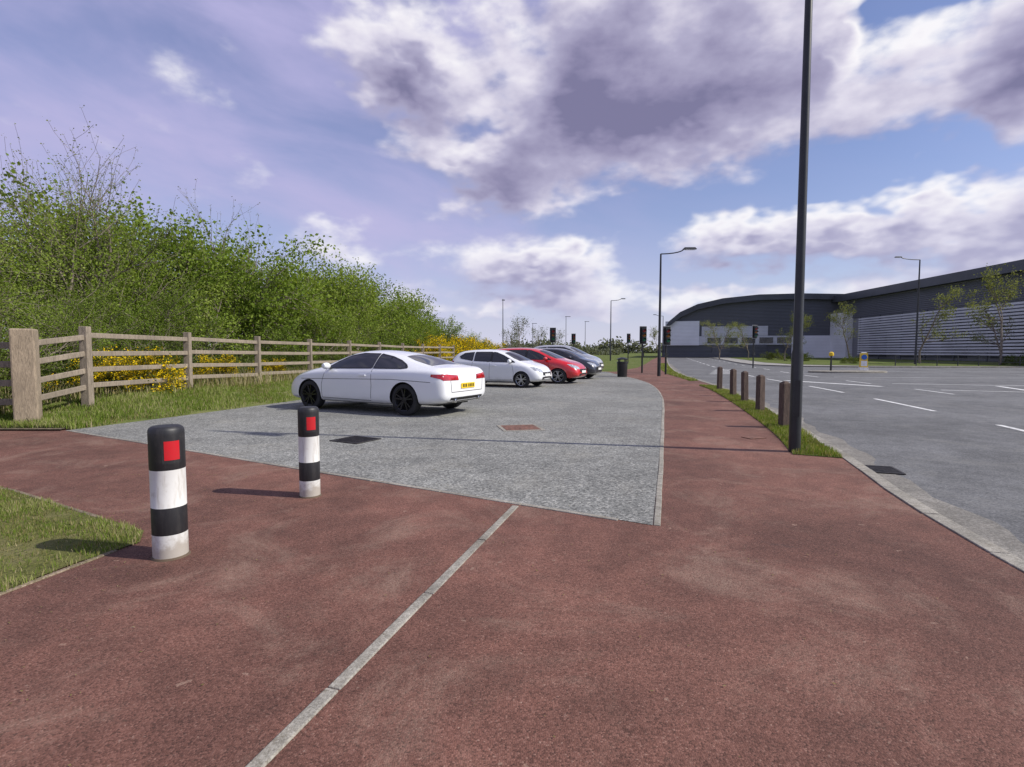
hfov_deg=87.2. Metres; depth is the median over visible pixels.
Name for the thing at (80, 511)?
lawn edging strip
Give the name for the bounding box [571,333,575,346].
traffic light
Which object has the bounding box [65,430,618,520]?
concrete edging strip
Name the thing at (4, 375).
bramble bush
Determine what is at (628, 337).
traffic light
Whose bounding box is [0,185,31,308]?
sparse ash tree
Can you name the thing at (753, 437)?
manhole cover
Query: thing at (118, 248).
hawthorn tree
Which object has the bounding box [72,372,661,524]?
gravel car park
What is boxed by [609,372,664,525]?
concrete edging strip
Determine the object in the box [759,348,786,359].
shrub
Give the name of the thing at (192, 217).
hawthorn tree
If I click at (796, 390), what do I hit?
street lamp
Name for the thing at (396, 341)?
hawthorn tree
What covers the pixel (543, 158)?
sky
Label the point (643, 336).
traffic light
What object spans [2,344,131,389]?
bramble bush
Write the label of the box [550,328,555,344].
traffic light
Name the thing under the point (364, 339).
hawthorn tree
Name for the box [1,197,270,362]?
hawthorn tree
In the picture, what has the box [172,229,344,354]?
hawthorn tree
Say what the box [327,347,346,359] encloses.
bramble bush
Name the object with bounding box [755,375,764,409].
timber bollard
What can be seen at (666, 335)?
traffic light
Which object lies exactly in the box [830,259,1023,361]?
warehouse building
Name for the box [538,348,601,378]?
parked car
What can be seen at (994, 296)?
young street tree
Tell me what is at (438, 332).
hawthorn tree
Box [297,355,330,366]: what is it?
bramble bush
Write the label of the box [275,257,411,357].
hawthorn tree
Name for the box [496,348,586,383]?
parked car
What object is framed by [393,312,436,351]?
hawthorn tree
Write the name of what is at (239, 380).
tall grass
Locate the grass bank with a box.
[0,354,321,429]
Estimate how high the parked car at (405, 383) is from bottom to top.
1.418 m
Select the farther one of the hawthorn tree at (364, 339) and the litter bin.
the hawthorn tree at (364, 339)
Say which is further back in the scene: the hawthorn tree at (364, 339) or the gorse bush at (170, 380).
the hawthorn tree at (364, 339)
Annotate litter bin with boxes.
[617,357,627,376]
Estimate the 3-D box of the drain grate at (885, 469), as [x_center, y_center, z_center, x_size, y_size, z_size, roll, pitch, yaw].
[4.520,1.053,6.576,0.370,0.014,0.430,1,4,17]
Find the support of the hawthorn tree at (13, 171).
on the ground at (634, 360)
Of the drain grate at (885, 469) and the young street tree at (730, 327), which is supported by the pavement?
the young street tree at (730, 327)
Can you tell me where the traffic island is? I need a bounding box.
[808,370,886,372]
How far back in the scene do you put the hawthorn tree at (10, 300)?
11.23 m
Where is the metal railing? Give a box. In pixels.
[895,355,1023,365]
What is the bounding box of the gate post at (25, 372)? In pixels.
[8,328,42,429]
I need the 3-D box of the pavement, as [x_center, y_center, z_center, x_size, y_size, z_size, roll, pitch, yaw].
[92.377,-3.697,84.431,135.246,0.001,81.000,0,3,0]
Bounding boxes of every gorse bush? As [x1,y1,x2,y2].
[41,356,139,392]
[75,343,187,392]
[133,355,185,391]
[177,354,243,381]
[246,357,287,375]
[404,336,452,360]
[425,332,470,360]
[442,335,483,349]
[446,335,485,354]
[449,337,497,349]
[480,341,507,348]
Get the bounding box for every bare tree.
[499,327,524,347]
[501,316,533,347]
[529,325,547,346]
[553,330,571,346]
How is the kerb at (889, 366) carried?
on the ground at (634, 360)
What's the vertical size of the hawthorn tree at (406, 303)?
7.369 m
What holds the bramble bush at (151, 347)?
on the grass bank
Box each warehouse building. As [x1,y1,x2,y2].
[662,293,840,357]
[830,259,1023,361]
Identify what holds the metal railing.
on the grass at (871, 362)
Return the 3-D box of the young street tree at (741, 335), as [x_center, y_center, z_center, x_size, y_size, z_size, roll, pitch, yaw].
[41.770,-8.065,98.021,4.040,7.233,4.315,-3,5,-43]
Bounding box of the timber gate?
[0,342,12,404]
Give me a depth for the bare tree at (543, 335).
95.92 m
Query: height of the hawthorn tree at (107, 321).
3.484 m
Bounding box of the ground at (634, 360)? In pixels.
[1,351,661,429]
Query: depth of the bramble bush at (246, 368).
19.47 m
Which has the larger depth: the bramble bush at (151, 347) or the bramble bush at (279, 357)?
the bramble bush at (279, 357)
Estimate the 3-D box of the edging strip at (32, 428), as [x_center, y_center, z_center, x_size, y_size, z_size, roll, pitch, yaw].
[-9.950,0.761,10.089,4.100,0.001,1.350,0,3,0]
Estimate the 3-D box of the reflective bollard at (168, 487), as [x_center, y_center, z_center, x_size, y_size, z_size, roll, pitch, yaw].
[-2.340,0.757,3.663,0.237,0.945,0.237,3,5,41]
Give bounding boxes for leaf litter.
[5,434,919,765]
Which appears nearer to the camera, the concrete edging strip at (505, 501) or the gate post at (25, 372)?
the concrete edging strip at (505, 501)
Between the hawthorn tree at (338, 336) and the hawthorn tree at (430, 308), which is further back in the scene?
the hawthorn tree at (430, 308)
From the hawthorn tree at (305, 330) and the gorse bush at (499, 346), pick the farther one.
the gorse bush at (499, 346)
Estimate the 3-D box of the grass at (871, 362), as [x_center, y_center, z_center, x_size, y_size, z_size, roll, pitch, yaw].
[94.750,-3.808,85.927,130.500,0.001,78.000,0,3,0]
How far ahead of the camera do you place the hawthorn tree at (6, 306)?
12.13 m
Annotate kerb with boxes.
[667,360,1023,571]
[707,357,1023,367]
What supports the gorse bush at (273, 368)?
on the grass bank
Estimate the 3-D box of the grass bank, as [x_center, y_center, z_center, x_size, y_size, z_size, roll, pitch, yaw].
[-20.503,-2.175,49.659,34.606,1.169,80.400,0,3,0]
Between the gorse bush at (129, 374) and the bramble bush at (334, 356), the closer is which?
the gorse bush at (129, 374)
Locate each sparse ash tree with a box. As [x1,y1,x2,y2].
[0,105,192,347]
[0,128,172,292]
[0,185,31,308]
[153,179,274,354]
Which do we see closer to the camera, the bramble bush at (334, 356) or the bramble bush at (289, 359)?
the bramble bush at (289, 359)
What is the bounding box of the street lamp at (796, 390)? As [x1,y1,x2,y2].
[788,0,812,451]
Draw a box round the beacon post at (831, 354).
[829,352,833,370]
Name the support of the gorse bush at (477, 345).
on the grass bank
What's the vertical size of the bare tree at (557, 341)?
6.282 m
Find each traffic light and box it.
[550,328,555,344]
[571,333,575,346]
[627,333,630,361]
[639,326,646,372]
[663,326,670,373]
[752,325,758,367]
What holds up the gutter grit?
on the road
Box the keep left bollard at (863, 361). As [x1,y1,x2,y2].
[858,352,867,369]
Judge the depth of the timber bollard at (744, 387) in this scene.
14.68 m
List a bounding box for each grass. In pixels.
[0,363,321,413]
[661,363,697,380]
[735,358,1023,365]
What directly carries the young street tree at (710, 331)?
on the pavement
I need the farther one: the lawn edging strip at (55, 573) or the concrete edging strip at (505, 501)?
the concrete edging strip at (505, 501)
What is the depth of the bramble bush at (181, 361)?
17.66 m
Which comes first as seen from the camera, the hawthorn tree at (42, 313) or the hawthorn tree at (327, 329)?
the hawthorn tree at (42, 313)
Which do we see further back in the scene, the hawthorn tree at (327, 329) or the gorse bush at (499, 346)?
the gorse bush at (499, 346)
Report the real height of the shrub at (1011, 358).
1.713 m
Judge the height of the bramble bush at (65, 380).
1.388 m
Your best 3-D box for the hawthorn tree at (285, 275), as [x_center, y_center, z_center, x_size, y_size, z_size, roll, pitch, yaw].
[-12.952,-4.039,27.961,7.730,6.609,7.381,2,4,35]
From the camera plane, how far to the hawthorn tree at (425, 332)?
48.68 m
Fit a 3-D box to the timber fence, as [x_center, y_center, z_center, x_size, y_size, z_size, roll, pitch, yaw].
[-7.154,-1.121,25.837,0.926,1.932,31.937,1,4,8]
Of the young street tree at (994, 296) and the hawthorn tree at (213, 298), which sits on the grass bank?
the hawthorn tree at (213, 298)
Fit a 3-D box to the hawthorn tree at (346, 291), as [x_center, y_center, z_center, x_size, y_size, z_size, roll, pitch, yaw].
[-12.899,-5.073,35.052,8.803,7.883,9.220,0,3,-6]
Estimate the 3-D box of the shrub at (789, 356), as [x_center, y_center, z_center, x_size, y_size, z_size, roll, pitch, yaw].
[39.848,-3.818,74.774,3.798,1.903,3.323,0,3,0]
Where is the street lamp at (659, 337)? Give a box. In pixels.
[657,247,696,375]
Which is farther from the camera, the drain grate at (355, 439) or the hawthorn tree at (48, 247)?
the hawthorn tree at (48, 247)
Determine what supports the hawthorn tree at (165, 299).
on the grass bank
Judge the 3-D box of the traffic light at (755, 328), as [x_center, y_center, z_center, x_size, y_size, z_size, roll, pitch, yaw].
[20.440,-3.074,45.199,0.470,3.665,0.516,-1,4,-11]
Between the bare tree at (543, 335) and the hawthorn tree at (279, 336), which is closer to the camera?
the hawthorn tree at (279, 336)
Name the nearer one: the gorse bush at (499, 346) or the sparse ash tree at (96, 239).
the sparse ash tree at (96, 239)
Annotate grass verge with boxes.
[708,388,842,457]
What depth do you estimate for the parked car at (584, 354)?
31.50 m
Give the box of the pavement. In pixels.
[711,357,1023,366]
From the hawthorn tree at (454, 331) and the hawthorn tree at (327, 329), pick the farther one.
the hawthorn tree at (454, 331)
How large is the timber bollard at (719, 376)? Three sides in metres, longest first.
0.950 x 0.165 x 0.165 m
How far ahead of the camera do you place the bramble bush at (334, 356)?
29.50 m
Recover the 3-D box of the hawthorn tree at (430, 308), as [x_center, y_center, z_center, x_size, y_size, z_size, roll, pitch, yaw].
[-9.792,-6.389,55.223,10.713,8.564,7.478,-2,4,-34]
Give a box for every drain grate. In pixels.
[329,436,380,443]
[865,465,905,474]
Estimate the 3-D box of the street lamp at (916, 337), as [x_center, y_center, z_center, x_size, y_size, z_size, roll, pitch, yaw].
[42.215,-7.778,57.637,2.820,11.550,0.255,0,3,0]
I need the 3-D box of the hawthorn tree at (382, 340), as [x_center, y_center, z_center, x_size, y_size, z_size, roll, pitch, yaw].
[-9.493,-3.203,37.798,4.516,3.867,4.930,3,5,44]
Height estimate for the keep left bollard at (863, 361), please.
1.205 m
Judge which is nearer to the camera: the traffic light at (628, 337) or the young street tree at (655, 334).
the traffic light at (628, 337)
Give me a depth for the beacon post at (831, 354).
36.33 m
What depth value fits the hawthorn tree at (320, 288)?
30.48 m
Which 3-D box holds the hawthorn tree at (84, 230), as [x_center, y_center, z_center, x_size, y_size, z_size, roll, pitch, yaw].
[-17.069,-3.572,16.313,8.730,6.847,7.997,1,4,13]
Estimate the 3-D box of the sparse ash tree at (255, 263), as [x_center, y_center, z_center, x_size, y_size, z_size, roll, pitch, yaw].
[-15.181,-5.062,25.927,6.016,8.789,6.499,2,4,32]
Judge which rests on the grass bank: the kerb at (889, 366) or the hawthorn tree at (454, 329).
the hawthorn tree at (454, 329)
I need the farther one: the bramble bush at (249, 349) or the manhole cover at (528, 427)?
the bramble bush at (249, 349)
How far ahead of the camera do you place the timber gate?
9.96 m
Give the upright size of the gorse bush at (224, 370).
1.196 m
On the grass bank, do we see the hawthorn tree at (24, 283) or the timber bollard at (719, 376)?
the hawthorn tree at (24, 283)
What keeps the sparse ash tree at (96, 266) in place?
on the grass bank
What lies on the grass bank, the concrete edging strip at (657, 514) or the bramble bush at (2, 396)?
the bramble bush at (2, 396)
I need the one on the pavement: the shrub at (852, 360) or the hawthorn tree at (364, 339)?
the shrub at (852, 360)
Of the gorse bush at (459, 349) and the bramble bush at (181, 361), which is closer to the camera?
the bramble bush at (181, 361)
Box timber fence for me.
[39,326,454,408]
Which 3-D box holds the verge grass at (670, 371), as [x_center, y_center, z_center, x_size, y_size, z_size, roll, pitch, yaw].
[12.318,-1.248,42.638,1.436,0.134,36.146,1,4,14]
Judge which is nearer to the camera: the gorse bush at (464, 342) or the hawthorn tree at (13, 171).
the hawthorn tree at (13, 171)
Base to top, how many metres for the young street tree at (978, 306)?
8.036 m
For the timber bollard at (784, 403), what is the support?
on the red footpath
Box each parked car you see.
[291,350,484,415]
[451,349,551,387]
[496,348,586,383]
[534,345,603,368]
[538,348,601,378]
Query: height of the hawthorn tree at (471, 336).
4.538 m
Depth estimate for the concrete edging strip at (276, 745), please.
2.38 m
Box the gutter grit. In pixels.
[669,364,1023,559]
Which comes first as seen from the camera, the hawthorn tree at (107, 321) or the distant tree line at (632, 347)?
the hawthorn tree at (107, 321)
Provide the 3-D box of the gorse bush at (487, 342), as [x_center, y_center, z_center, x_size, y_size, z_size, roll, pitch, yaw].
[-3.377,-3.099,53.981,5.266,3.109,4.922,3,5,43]
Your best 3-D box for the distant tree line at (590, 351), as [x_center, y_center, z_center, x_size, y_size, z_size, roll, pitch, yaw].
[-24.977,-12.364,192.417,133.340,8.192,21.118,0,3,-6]
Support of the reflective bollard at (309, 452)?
on the red footpath
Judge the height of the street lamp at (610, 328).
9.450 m
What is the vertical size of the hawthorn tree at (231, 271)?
6.783 m
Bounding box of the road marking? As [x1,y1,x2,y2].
[700,362,1023,430]
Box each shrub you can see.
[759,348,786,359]
[784,352,813,360]
[840,354,859,363]
[1001,351,1023,364]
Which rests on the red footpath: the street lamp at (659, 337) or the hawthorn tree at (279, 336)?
the street lamp at (659, 337)
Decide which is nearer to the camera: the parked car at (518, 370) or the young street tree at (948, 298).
the parked car at (518, 370)
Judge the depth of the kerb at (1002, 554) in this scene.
4.60 m
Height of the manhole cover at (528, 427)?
0.011 m
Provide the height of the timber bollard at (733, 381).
0.950 m
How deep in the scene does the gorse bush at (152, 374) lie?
13.65 m
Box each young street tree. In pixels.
[648,328,657,349]
[700,320,721,351]
[716,321,742,358]
[728,319,751,358]
[778,312,811,358]
[785,313,813,341]
[824,301,859,356]
[911,281,979,363]
[963,298,1015,352]
[964,263,1023,364]
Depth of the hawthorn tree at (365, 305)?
37.84 m
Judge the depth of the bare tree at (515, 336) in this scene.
83.35 m
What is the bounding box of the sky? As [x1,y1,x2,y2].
[0,0,1023,349]
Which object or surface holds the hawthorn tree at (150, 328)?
on the grass bank
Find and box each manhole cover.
[496,424,544,430]
[743,436,764,438]
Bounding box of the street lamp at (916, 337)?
[894,256,920,363]
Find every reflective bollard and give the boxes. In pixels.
[147,424,190,561]
[297,406,321,498]
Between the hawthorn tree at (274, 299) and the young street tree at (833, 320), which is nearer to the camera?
the hawthorn tree at (274, 299)
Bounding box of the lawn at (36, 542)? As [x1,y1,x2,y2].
[0,486,143,591]
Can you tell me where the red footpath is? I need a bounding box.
[0,357,1023,766]
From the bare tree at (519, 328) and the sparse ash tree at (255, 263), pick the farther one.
the bare tree at (519, 328)
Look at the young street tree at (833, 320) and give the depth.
73.22 m
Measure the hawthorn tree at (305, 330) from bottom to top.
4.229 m
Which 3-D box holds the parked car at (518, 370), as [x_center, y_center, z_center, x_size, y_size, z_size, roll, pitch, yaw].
[-0.429,-0.638,21.552,4.002,1.456,2.020,2,4,25]
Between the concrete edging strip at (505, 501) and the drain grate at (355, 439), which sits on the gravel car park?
the drain grate at (355, 439)
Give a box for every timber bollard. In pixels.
[717,367,722,388]
[730,369,736,394]
[741,371,748,400]
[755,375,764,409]
[778,381,789,425]
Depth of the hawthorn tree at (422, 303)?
50.54 m
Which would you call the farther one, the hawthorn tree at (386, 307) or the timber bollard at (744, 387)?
the hawthorn tree at (386, 307)
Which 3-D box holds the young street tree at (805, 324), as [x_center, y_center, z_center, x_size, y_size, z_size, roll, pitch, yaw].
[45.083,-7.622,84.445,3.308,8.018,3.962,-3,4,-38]
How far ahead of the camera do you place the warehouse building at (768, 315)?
112.31 m
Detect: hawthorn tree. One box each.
[0,153,216,365]
[0,174,152,357]
[0,190,129,327]
[0,218,143,381]
[0,219,72,350]
[0,274,120,383]
[0,279,143,398]
[1,158,208,365]
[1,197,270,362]
[13,259,158,356]
[35,181,221,349]
[73,288,211,358]
[90,205,284,361]
[122,269,228,371]
[151,215,355,360]
[154,257,261,361]
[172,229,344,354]
[205,245,339,358]
[217,285,312,370]
[235,256,342,349]
[242,288,362,364]
[248,238,381,360]
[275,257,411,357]
[281,296,370,360]
[283,292,364,360]
[317,251,405,349]
[320,303,390,354]
[324,257,428,350]
[342,314,403,351]
[348,280,431,345]
[365,320,415,349]
[377,293,428,350]
[379,288,450,344]
[381,280,458,337]
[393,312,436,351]
[403,322,439,351]
[415,316,448,343]
[426,313,468,358]
[429,316,466,342]
[460,329,480,341]
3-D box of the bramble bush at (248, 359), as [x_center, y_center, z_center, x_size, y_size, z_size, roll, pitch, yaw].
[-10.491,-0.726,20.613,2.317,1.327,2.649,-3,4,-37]
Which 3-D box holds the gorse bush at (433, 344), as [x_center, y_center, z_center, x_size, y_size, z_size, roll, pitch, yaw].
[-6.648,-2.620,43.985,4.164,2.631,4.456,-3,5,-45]
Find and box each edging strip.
[0,427,63,428]
[0,550,117,595]
[1,487,99,517]
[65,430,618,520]
[245,505,518,766]
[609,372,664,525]
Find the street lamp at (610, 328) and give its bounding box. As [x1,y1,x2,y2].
[610,298,624,360]
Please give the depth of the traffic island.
35.51 m
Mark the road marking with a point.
(900, 403)
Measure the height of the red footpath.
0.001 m
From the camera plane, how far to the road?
11.46 m
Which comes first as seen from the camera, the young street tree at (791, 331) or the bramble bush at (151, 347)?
the bramble bush at (151, 347)
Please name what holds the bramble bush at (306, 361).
on the grass bank
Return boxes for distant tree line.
[140,334,661,352]
[264,341,623,354]
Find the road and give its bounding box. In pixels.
[667,357,1023,543]
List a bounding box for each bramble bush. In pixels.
[0,365,52,412]
[0,371,44,397]
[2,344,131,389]
[9,348,135,396]
[64,340,179,378]
[162,346,231,380]
[196,348,253,373]
[209,343,284,369]
[220,349,270,372]
[243,344,314,370]
[272,348,316,370]
[295,355,320,369]
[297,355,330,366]
[313,348,343,364]
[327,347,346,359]

